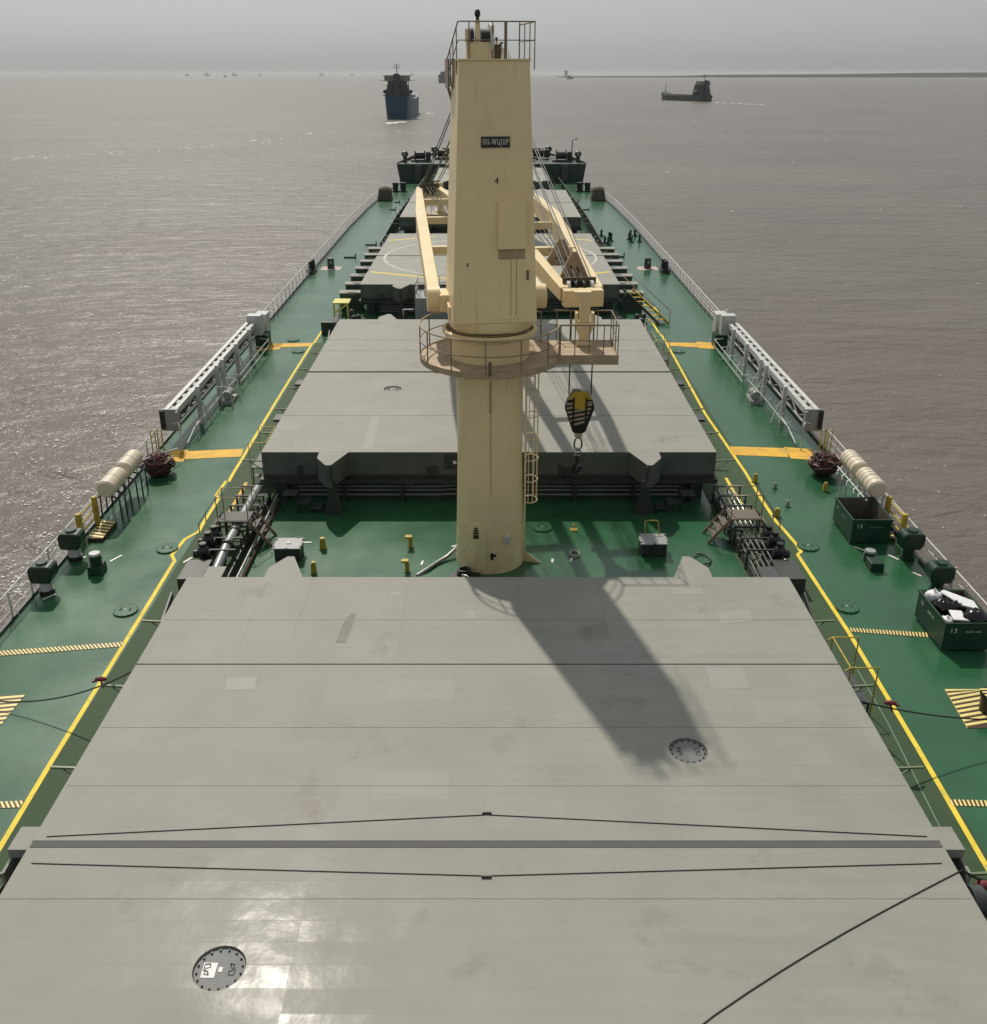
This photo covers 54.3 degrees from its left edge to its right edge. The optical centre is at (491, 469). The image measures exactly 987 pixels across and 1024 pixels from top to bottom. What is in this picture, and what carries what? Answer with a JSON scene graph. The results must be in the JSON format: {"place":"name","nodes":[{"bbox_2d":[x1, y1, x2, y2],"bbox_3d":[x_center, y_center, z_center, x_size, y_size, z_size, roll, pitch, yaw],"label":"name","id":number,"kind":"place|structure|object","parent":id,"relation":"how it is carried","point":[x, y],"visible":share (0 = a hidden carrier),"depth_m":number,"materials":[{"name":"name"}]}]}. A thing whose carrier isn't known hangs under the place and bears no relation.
{"place":"outdoors","nodes":[
{"label":"outdoors","id":0,"kind":"place"},
{"bbox_2d":[0,75,986,627],"bbox_3d":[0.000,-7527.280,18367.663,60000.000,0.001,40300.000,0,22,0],"label":"sea","id":1,"kind":"structure","parent":0,"point":[840,295],"depth_m":173.87,"materials":[{"name":"liquid"}]},
{"bbox_2d":[380,64,418,118],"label":"cargo ship","id":2,"kind":"object","parent":1,"relation":"on","point":[401,100],"visible":0.98,"depth_m":599.71},
{"bbox_2d":[0,113,977,594],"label":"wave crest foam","id":3,"kind":"object","parent":1,"relation":"on","point":[144,397],"visible":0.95,"depth_m":78.86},
{"bbox_2d":[661,75,712,101],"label":"coaster","id":4,"kind":"object","parent":1,"relation":"on","point":[701,92],"visible":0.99,"depth_m":985.91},
{"bbox_2d":[0,182,986,853],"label":"deck","id":5,"kind":"structure","parent":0,"point":[364,536],"depth_m":37.41,"materials":[{"name":"paint"}]},
{"bbox_2d":[0,695,22,725],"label":"hazard square base","id":6,"kind":"object","parent":5,"relation":"on","point":[7,706],"visible":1,"depth_m":27.91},
{"bbox_2d":[0,695,23,723],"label":"hazard square","id":7,"kind":"structure","parent":6,"relation":"on","point":[6,705],"depth_m":27.86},
{"bbox_2d":[27,559,58,596],"bbox_3d":[-15.600,3.768,33.538,0.840,1.245,0.600,0,23,0],"label":"tank vent","id":8,"kind":"object","parent":5,"relation":"on","point":[42,573],"visible":1,"depth_m":33.24,"materials":[{"name":"metal"}]},
{"bbox_2d":[0,642,123,655],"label":"hazard strip base","id":9,"kind":"object","parent":5,"relation":"on","point":[67,649],"visible":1,"depth_m":30.57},
{"bbox_2d":[0,642,122,655],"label":"hazard strip","id":10,"kind":"object","parent":9,"relation":"on","point":[64,648],"visible":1,"depth_m":30.56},
{"bbox_2d":[57,527,85,561],"bbox_3d":[-15.600,2.791,35.840,0.840,1.245,0.600,0,23,0],"label":"tank vent","id":11,"kind":"object","parent":5,"relation":"on","point":[71,540],"visible":1,"depth_m":35.55,"materials":[{"name":"metal"}]},
{"bbox_2d":[0,428,165,643],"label":"side railing","id":12,"kind":"object","parent":5,"relation":"on","point":[23,574],"visible":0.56,"depth_m":34.68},
{"bbox_2d":[74,496,116,541],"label":"boarding gate","id":13,"kind":"structure","parent":5,"relation":"on","point":[101,531],"depth_m":37.92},
{"bbox_2d":[87,550,106,575],"bbox_3d":[-14.400,3.389,35.007,0.526,0.795,0.598,0,23,0],"label":"sounding box","id":14,"kind":"object","parent":5,"relation":"on","point":[97,566],"visible":1,"depth_m":34.84,"materials":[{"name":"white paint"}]},
{"bbox_2d":[97,466,148,520],"bbox_3d":[-15.398,0.926,40.317,0.856,1.170,3.500,0,23,0],"label":"raft rack","id":15,"kind":"object","parent":5,"relation":"on","point":[125,488],"visible":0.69,"depth_m":39.96,"materials":[{"name":"metal"}]},
{"bbox_2d":[96,467,126,497],"bbox_3d":[-15.420,0.520,39.058,0.784,0.784,1.600,0,23,0],"label":"life raft","id":16,"kind":"object","parent":15,"relation":"on","point":[111,482],"visible":1,"depth_m":38.51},
{"bbox_2d":[114,449,142,477],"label":"life raft","id":17,"kind":"object","parent":15,"relation":"on","point":[129,462],"visible":0.86,"depth_m":40.51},
{"bbox_2d":[113,603,138,616],"bbox_3d":[-12.433,4.762,32.655,0.840,0.106,0.840,0,23,0],"label":"deck manhole","id":18,"kind":"object","parent":5,"relation":"on","point":[126,610],"visible":1,"depth_m":32.59,"materials":[{"name":"paint"}]},
{"bbox_2d":[150,429,164,451],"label":"lifebuoy frame","id":19,"kind":"object","parent":5,"relation":"on","point":[158,443],"visible":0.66,"depth_m":45.26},
{"bbox_2d":[140,450,175,476],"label":"net heap","id":20,"kind":"object","parent":5,"relation":"on","point":[158,464],"visible":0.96,"depth_m":42.86,"materials":[{"name":"red fabric"}]},
{"bbox_2d":[0,332,320,850],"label":"walkway line","id":21,"kind":"object","parent":5,"relation":"on","point":[48,765],"visible":0.9,"depth_m":30.37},
{"bbox_2d":[156,543,178,553],"bbox_3d":[-12.423,2.998,36.810,0.840,0.106,0.840,0,23,0],"label":"deck manhole","id":22,"kind":"object","parent":5,"relation":"on","point":[166,548],"visible":1,"depth_m":36.74,"materials":[{"name":"paint"}]},
{"bbox_2d":[159,311,271,449],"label":"gangway","id":23,"kind":"object","parent":5,"relation":"on","point":[175,411],"visible":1,"depth_m":52.79,"materials":[{"name":"white paint"}]},
{"bbox_2d":[177,485,281,590],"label":"deck pipes","id":24,"kind":"object","parent":5,"relation":"on","point":[209,541],"visible":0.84,"depth_m":35.53,"materials":[{"name":"metal"}]},
{"bbox_2d":[272,536,304,560],"bbox_3d":[-7.616,3.010,36.155,1.080,0.596,1.000,0,23,0],"label":"access box","id":25,"kind":"object","parent":5,"relation":"on","point":[282,548],"visible":0.99,"depth_m":35.85,"materials":[{"name":"grey paint"}]},
{"bbox_2d":[282,489,323,512],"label":"coaming steps","id":26,"kind":"structure","parent":5,"relation":"on","point":[303,500],"depth_m":39.81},
{"bbox_2d":[253,192,377,340],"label":"side railing","id":27,"kind":"object","parent":5,"relation":"on","point":[327,242],"visible":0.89,"depth_m":86.90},
{"bbox_2d":[321,317,339,334],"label":"deck locker","id":28,"kind":"object","parent":5,"relation":"on","point":[326,324],"visible":0.65,"depth_m":65.49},
{"bbox_2d":[320,258,341,269],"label":"air pipe","id":29,"kind":"object","parent":5,"relation":"on","point":[330,264],"visible":1,"depth_m":86.33,"materials":[{"name":"metal"}]},
{"bbox_2d":[332,298,350,315],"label":"platform","id":30,"kind":"structure","parent":5,"relation":"on","point":[339,301],"depth_m":70.23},
{"bbox_2d":[338,290,363,309],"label":"side locker","id":31,"kind":"object","parent":5,"relation":"on","point":[354,304],"visible":0.61,"depth_m":71.87,"materials":[{"name":"metal"}]},
{"bbox_2d":[344,281,361,289],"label":"side locker","id":32,"kind":"object","parent":5,"relation":"on","point":[350,285],"visible":0.43,"depth_m":74.50,"materials":[{"name":"metal"}]},
{"bbox_2d":[377,186,393,200],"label":"covered reel","id":33,"kind":"object","parent":5,"relation":"on","point":[384,193],"visible":1,"depth_m":128.45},
{"bbox_2d":[392,182,406,191],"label":"mooring bollard","id":34,"kind":"object","parent":5,"relation":"on","point":[402,186],"visible":0.98,"depth_m":137.38,"materials":[{"name":"metal"}]},
{"bbox_2d":[380,177,424,246],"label":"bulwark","id":35,"kind":"object","parent":5,"relation":"on","point":[392,228],"visible":0.53,"depth_m":106.14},
{"bbox_2d":[403,275,447,318],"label":"deck store","id":36,"kind":"structure","parent":5,"relation":"on","point":[421,311],"depth_m":63.02,"materials":[{"name":"grey paint"}]},
{"bbox_2d":[416,547,456,575],"bbox_3d":[-2.029,3.414,35.598,0.211,0.452,2.120,18,28,37],"label":"deck hose","id":37,"kind":"object","parent":5,"relation":"on","point":[440,560],"visible":0.91,"depth_m":35.61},
{"bbox_2d":[450,566,479,576],"bbox_3d":[-0.965,3.769,34.830,1.100,0.234,0.795,0,23,0],"label":"cable coil","id":38,"kind":"object","parent":5,"relation":"on","point":[460,573],"visible":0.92,"depth_m":34.85,"materials":[{"name":"black paint"}]},
{"bbox_2d":[0,183,947,635],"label":"deck edge bar","id":39,"kind":"object","parent":5,"relation":"on","point":[92,525],"visible":0.6,"depth_m":47.58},
{"bbox_2d":[43,542,921,599],"bbox_3d":[0.011,3.670,35.322,31.200,0.001,4.403,0,23,0],"label":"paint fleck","id":40,"kind":"object","parent":5,"relation":"on","point":[423,561],"visible":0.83,"depth_m":36.01},
{"bbox_2d":[242,314,735,513],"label":"cargo hatch","id":41,"kind":"object","parent":5,"relation":"on","point":[371,410],"visible":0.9,"depth_m":42.58,"materials":[{"name":"paint"}]},
{"bbox_2d":[347,232,632,318],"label":"cargo hatch","id":42,"kind":"object","parent":5,"relation":"on","point":[387,284],"visible":0.47,"depth_m":72.78,"materials":[{"name":"paint"}]},
{"bbox_2d":[390,189,590,233],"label":"cargo hatch","id":43,"kind":"object","parent":5,"relation":"on","point":[408,220],"visible":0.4,"depth_m":101.75,"materials":[{"name":"paint"}]},
{"bbox_2d":[168,342,812,461],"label":"crossing marking","id":44,"kind":"object","parent":5,"relation":"on","point":[794,453],"visible":0.9,"depth_m":46.00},
{"bbox_2d":[397,149,585,181],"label":"forecastle","id":45,"kind":"object","parent":5,"relation":"on","point":[410,171],"visible":0.42,"depth_m":147.63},
{"bbox_2d":[411,149,430,161],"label":"mooring winch","id":46,"kind":"object","parent":45,"relation":"on","point":[419,156],"visible":1,"depth_m":149.34,"materials":[{"name":"black paint"}]},
{"bbox_2d":[532,148,548,159],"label":"mooring winch","id":47,"kind":"object","parent":45,"relation":"on","point":[546,154],"visible":0.85,"depth_m":153.03,"materials":[{"name":"black paint"}]},
{"bbox_2d":[552,149,571,161],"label":"mooring winch","id":48,"kind":"object","parent":45,"relation":"on","point":[566,156],"visible":1,"depth_m":149.34,"materials":[{"name":"black paint"}]},
{"bbox_2d":[430,167,553,189],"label":"cargo hatch","id":49,"kind":"object","parent":5,"relation":"on","point":[445,178],"visible":0.23,"depth_m":132.99,"materials":[{"name":"paint"}]},
{"bbox_2d":[0,556,986,1023],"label":"cargo hatch","id":50,"kind":"object","parent":5,"relation":"on","point":[692,690],"visible":1,"depth_m":20.32,"materials":[{"name":"paint"}]},
{"bbox_2d":[0,671,131,702],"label":"lashing rope","id":51,"kind":"object","parent":50,"relation":"attached to","point":[67,695],"visible":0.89,"depth_m":27.02,"materials":[{"name":"fabric"}]},
{"bbox_2d":[31,863,941,877],"bbox_3d":[-0.100,8.019,19.256,18.401,0.051,0.390,0,23,0],"label":"opening wire","id":52,"kind":"object","parent":50,"relation":"on","point":[486,876],"visible":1,"depth_m":19.27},
{"bbox_2d":[47,812,926,836],"bbox_3d":[-0.100,7.532,20.404,18.402,0.051,0.692,0,23,0],"label":"opening wire","id":53,"kind":"object","parent":50,"relation":"attached to","point":[483,813],"visible":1,"depth_m":20.38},
{"bbox_2d":[702,870,961,1023],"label":"stay wire","id":54,"kind":"object","parent":50,"relation":"attached to","point":[711,1017],"visible":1,"depth_m":17.61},
{"bbox_2d":[860,700,986,719],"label":"lashing rope","id":55,"kind":"object","parent":50,"relation":"attached to","point":[922,713],"visible":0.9,"depth_m":25.59,"materials":[{"name":"fabric"}]},
{"bbox_2d":[0,343,986,892],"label":"walkway strip","id":56,"kind":"object","parent":5,"relation":"on","point":[46,795],"visible":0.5,"depth_m":30.85,"materials":[{"name":"paint"}]},
{"bbox_2d":[198,487,276,545],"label":"step platform","id":57,"kind":"structure","parent":56,"relation":"on","point":[225,517],"depth_m":37.06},
{"bbox_2d":[248,426,275,485],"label":"side step","id":58,"kind":"object","parent":56,"relation":"on","point":[259,464],"visible":0.52,"depth_m":42.22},
{"bbox_2d":[702,485,780,543],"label":"step platform","id":59,"kind":"structure","parent":56,"relation":"on","point":[744,514],"depth_m":37.21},
{"bbox_2d":[711,485,805,593],"bbox_3d":[9.925,2.545,36.496,2.050,1.185,9.000,0,23,0],"label":"pipe trunk","id":60,"kind":"object","parent":56,"relation":"on","point":[769,540],"visible":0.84,"depth_m":35.48,"materials":[{"name":"black paint"}]},
{"bbox_2d":[827,637,878,717],"bbox_3d":[10.055,6.027,27.165,0.932,2.066,1.548,0,23,0],"label":"railing","id":61,"kind":"object","parent":56,"relation":"on","point":[852,680],"visible":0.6,"depth_m":26.86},
{"bbox_2d":[424,37,603,307],"bbox_3d":[2.151,-12.751,49.855,6.769,18.626,33.198,-5,23,-12],"label":"deck crane","id":62,"kind":"object","parent":5,"relation":"on","point":[567,253],"visible":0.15,"depth_m":38.30,"materials":[{"name":"beige paint"}]},
{"bbox_2d":[564,307,594,472],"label":"hook block","id":63,"kind":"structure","parent":62,"relation":"hanging from","point":[579,407],"depth_m":36.61,"materials":[{"name":"black paint"}]},
{"bbox_2d":[416,9,619,573],"bbox_3d":[-0.085,-10.589,45.588,6.917,18.602,33.060,-2,22,-4],"label":"deck crane","id":64,"kind":"object","parent":5,"relation":"on","point":[490,353],"visible":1,"depth_m":31.30,"materials":[{"name":"beige paint"}]},
{"bbox_2d":[463,523,486,570],"bbox_3d":[-0.632,2.789,34.763,0.982,1.863,0.294,10,25,24],"label":"mast door","id":65,"kind":"structure","parent":64,"relation":"in","point":[476,535],"depth_m":34.69,"materials":[{"name":"beige paint"}]},
{"bbox_2d":[532,522,552,532],"bbox_3d":[2.027,2.293,38.471,0.840,0.106,0.840,0,23,0],"label":"deck manhole","id":66,"kind":"object","parent":5,"relation":"on","point":[542,527],"visible":1,"depth_m":38.39,"materials":[{"name":"paint"}]},
{"bbox_2d":[576,182,590,191],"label":"mooring bollard","id":67,"kind":"object","parent":5,"relation":"on","point":[580,186],"visible":0.99,"depth_m":137.38,"materials":[{"name":"metal"}]},
{"bbox_2d":[589,186,605,200],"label":"covered reel","id":68,"kind":"object","parent":5,"relation":"on","point":[597,193],"visible":1,"depth_m":128.45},
{"bbox_2d":[606,259,623,265],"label":"side locker","id":69,"kind":"object","parent":5,"relation":"on","point":[614,262],"visible":0.43,"depth_m":82.89,"materials":[{"name":"metal"}]},
{"bbox_2d":[610,266,628,272],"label":"side locker","id":70,"kind":"object","parent":5,"relation":"on","point":[619,269],"visible":0.43,"depth_m":80.08,"materials":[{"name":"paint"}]},
{"bbox_2d":[614,273,632,280],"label":"side locker","id":71,"kind":"object","parent":5,"relation":"on","point":[627,276],"visible":0.39,"depth_m":77.31,"materials":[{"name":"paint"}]},
{"bbox_2d":[618,281,638,293],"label":"side locker","id":72,"kind":"object","parent":5,"relation":"on","point":[627,286],"visible":0.43,"depth_m":74.50,"materials":[{"name":"metal"}]},
{"bbox_2d":[619,290,644,309],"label":"side locker","id":73,"kind":"object","parent":5,"relation":"on","point":[627,302],"visible":0.79,"depth_m":71.90,"materials":[{"name":"metal"}]},
{"bbox_2d":[622,275,670,324],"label":"inclined ladder","id":74,"kind":"object","parent":5,"relation":"on","point":[649,305],"visible":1,"depth_m":69.75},
{"bbox_2d":[637,258,657,269],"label":"air pipe","id":75,"kind":"object","parent":5,"relation":"on","point":[647,263],"visible":1,"depth_m":86.33,"materials":[{"name":"metal"}]},
{"bbox_2d":[638,520,668,555],"bbox_3d":[6.119,2.635,36.441,1.080,1.064,1.102,0,23,0],"label":"access box","id":76,"kind":"object","parent":5,"relation":"on","point":[653,544],"visible":1,"depth_m":36.18,"materials":[{"name":"grey paint"}]},
{"bbox_2d":[659,259,669,273],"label":"fairlead","id":77,"kind":"object","parent":5,"relation":"on","point":[664,268],"visible":1,"depth_m":84.51,"materials":[{"name":"black paint"}]},
{"bbox_2d":[605,192,729,340],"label":"side railing","id":78,"kind":"object","parent":5,"relation":"on","point":[655,242],"visible":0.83,"depth_m":85.81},
{"bbox_2d":[654,489,695,512],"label":"coaming steps","id":79,"kind":"structure","parent":5,"relation":"on","point":[674,500],"depth_m":39.81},
{"bbox_2d":[711,311,823,449],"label":"gangway","id":80,"kind":"object","parent":5,"relation":"on","point":[807,411],"visible":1,"depth_m":52.79,"materials":[{"name":"white paint"}]},
{"bbox_2d":[797,540,818,551],"bbox_3d":[12.174,2.925,36.982,0.840,0.106,0.840,0,23,0],"label":"deck manhole","id":81,"kind":"object","parent":5,"relation":"on","point":[808,546],"visible":1,"depth_m":36.89,"materials":[{"name":"paint"}]},
{"bbox_2d":[647,318,986,870],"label":"walkway line","id":82,"kind":"object","parent":5,"relation":"on","point":[937,782],"visible":0.94,"depth_m":29.91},
{"bbox_2d":[807,451,841,475],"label":"net heap","id":83,"kind":"object","parent":5,"relation":"on","point":[824,463],"visible":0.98,"depth_m":42.87,"materials":[{"name":"red fabric"}]},
{"bbox_2d":[818,429,832,452],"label":"lifebuoy frame","id":84,"kind":"object","parent":5,"relation":"on","point":[824,443],"visible":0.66,"depth_m":45.28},
{"bbox_2d":[834,600,858,613],"bbox_3d":[12.141,4.675,32.859,0.840,0.106,0.840,0,23,0],"label":"deck manhole","id":85,"kind":"object","parent":5,"relation":"on","point":[846,606],"visible":1,"depth_m":32.80,"materials":[{"name":"paint"}]},
{"bbox_2d":[834,466,885,505],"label":"raft rack","id":86,"kind":"object","parent":5,"relation":"on","point":[857,488],"visible":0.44,"depth_m":40.57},
{"bbox_2d":[840,449,868,477],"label":"life raft","id":87,"kind":"object","parent":86,"relation":"on","point":[853,462],"visible":0.82,"depth_m":40.51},
{"bbox_2d":[856,467,886,497],"bbox_3d":[15.420,0.520,39.058,0.784,0.784,1.600,0,23,0],"label":"life raft","id":88,"kind":"object","parent":86,"relation":"on","point":[871,482],"visible":1,"depth_m":38.51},
{"bbox_2d":[833,497,893,543],"bbox_3d":[14.600,2.009,37.925,1.560,1.056,2.110,0,23,0],"label":"garbage skip","id":89,"kind":"object","parent":5,"relation":"on","point":[858,519],"visible":1,"depth_m":37.51,"materials":[{"name":"metal"}]},
{"bbox_2d":[862,548,884,571],"bbox_3d":[14.100,3.338,35.562,0.526,0.455,1.059,0,23,0],"label":"sounding box","id":90,"kind":"object","parent":5,"relation":"on","point":[873,563],"visible":1,"depth_m":35.34,"materials":[{"name":"grey paint"}]},
{"bbox_2d":[851,628,928,636],"bbox_3d":[13.018,5.335,31.421,2.497,0.006,0.277,3,23,7],"label":"hazard strip base","id":91,"kind":"object","parent":5,"relation":"on","point":[891,632],"visible":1,"depth_m":31.43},
{"bbox_2d":[850,628,927,636],"bbox_3d":[12.992,5.330,31.422,2.445,0.006,0.276,3,23,7],"label":"hazard strip","id":92,"kind":"object","parent":91,"relation":"on","point":[890,632],"visible":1,"depth_m":31.42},
{"bbox_2d":[853,663,939,826],"bbox_3d":[11.045,7.628,26.030,0.418,0.001,8.327,0,23,0],"label":"deck line","id":93,"kind":"object","parent":5,"relation":"on","point":[900,748],"visible":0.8,"depth_m":26.13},
{"bbox_2d":[885,496,908,541],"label":"boarding gate","id":94,"kind":"structure","parent":5,"relation":"on","point":[902,522],"depth_m":37.47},
{"bbox_2d":[817,428,986,604],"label":"side railing","id":95,"kind":"object","parent":5,"relation":"on","point":[934,558],"visible":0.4,"depth_m":35.42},
{"bbox_2d":[896,527,925,561],"bbox_3d":[15.600,2.791,35.840,0.840,1.245,0.600,0,23,0],"label":"tank vent","id":96,"kind":"object","parent":5,"relation":"on","point":[910,540],"visible":1,"depth_m":35.56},
{"bbox_2d":[924,559,955,588],"bbox_3d":[15.600,3.768,33.538,0.840,1.245,0.600,0,23,0],"label":"tank vent","id":97,"kind":"object","parent":5,"relation":"on","point":[939,573],"visible":0.85,"depth_m":33.23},
{"bbox_2d":[915,589,986,650],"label":"garbage skip","id":98,"kind":"object","parent":5,"relation":"on","point":[945,635],"visible":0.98,"depth_m":30.38,"materials":[{"name":"metal"}]},
{"bbox_2d":[925,588,942,601],"bbox_3d":[14.543,4.186,31.662,0.550,0.608,0.558,-20,30,-39],"label":"garbage bag","id":99,"kind":"object","parent":98,"relation":"in","point":[932,594],"visible":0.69,"depth_m":31.51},
{"bbox_2d":[931,598,951,614],"bbox_3d":[14.642,4.420,31.220,0.686,0.566,0.659,-12,25,-27],"label":"garbage bag","id":100,"kind":"object","parent":98,"relation":"in","point":[941,605],"visible":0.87,"depth_m":31.02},
{"bbox_2d":[949,600,964,611],"bbox_3d":[14.993,4.454,31.121,0.684,0.510,0.486,0,23,0],"label":"garbage bag","id":101,"kind":"object","parent":98,"relation":"in","point":[956,605],"visible":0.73,"depth_m":30.96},
{"bbox_2d":[940,590,978,608],"bbox_3d":[15.202,4.259,31.218,1.277,0.167,0.463,19,29,39],"label":"folded sheet","id":102,"kind":"object","parent":98,"relation":"in","point":[967,603],"visible":0.85,"depth_m":31.22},
{"bbox_2d":[949,610,969,621],"bbox_3d":[14.800,4.641,30.476,0.496,0.079,0.615,0,23,0],"label":"folded sheet","id":103,"kind":"object","parent":98,"relation":"in","point":[956,615],"visible":1,"depth_m":30.43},
{"bbox_2d":[960,607,986,622],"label":"garbage bag","id":104,"kind":"object","parent":98,"relation":"in","point":[975,615],"visible":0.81,"depth_m":30.21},
{"bbox_2d":[946,690,986,727],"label":"hazard square base","id":105,"kind":"object","parent":5,"relation":"on","point":[982,725],"visible":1,"depth_m":27.78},
{"bbox_2d":[945,689,986,725],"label":"hazard square","id":106,"kind":"structure","parent":105,"relation":"on","point":[969,709],"depth_m":27.94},
{"bbox_2d":[979,687,986,714],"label":"striped bollard","id":107,"kind":"object","parent":106,"relation":"on","point":[983,702],"visible":1,"depth_m":27.45,"materials":[{"name":"metal"}]},
{"bbox_2d":[952,800,986,806],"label":"hazard strip base","id":108,"kind":"object","parent":5,"relation":"on","point":[970,801],"visible":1,"depth_m":24.20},
{"bbox_2d":[949,799,986,805],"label":"hazard strip","id":109,"kind":"object","parent":108,"relation":"on","point":[965,804],"visible":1,"depth_m":24.21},
{"bbox_2d":[0,0,986,74],"label":"sky","id":110,"kind":"structure","parent":0,"point":[38,37],"materials":[{"name":"grey"}]},
{"bbox_2d":[558,177,602,246],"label":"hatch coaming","id":111,"kind":"object","parent":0,"point":[591,229],"visible":0.77,"depth_m":108.42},
{"bbox_2d":[558,72,986,76],"bbox_3d":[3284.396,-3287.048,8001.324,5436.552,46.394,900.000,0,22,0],"label":"coastline","id":112,"kind":"structure","parent":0,"point":[974,74],"depth_m":7588.19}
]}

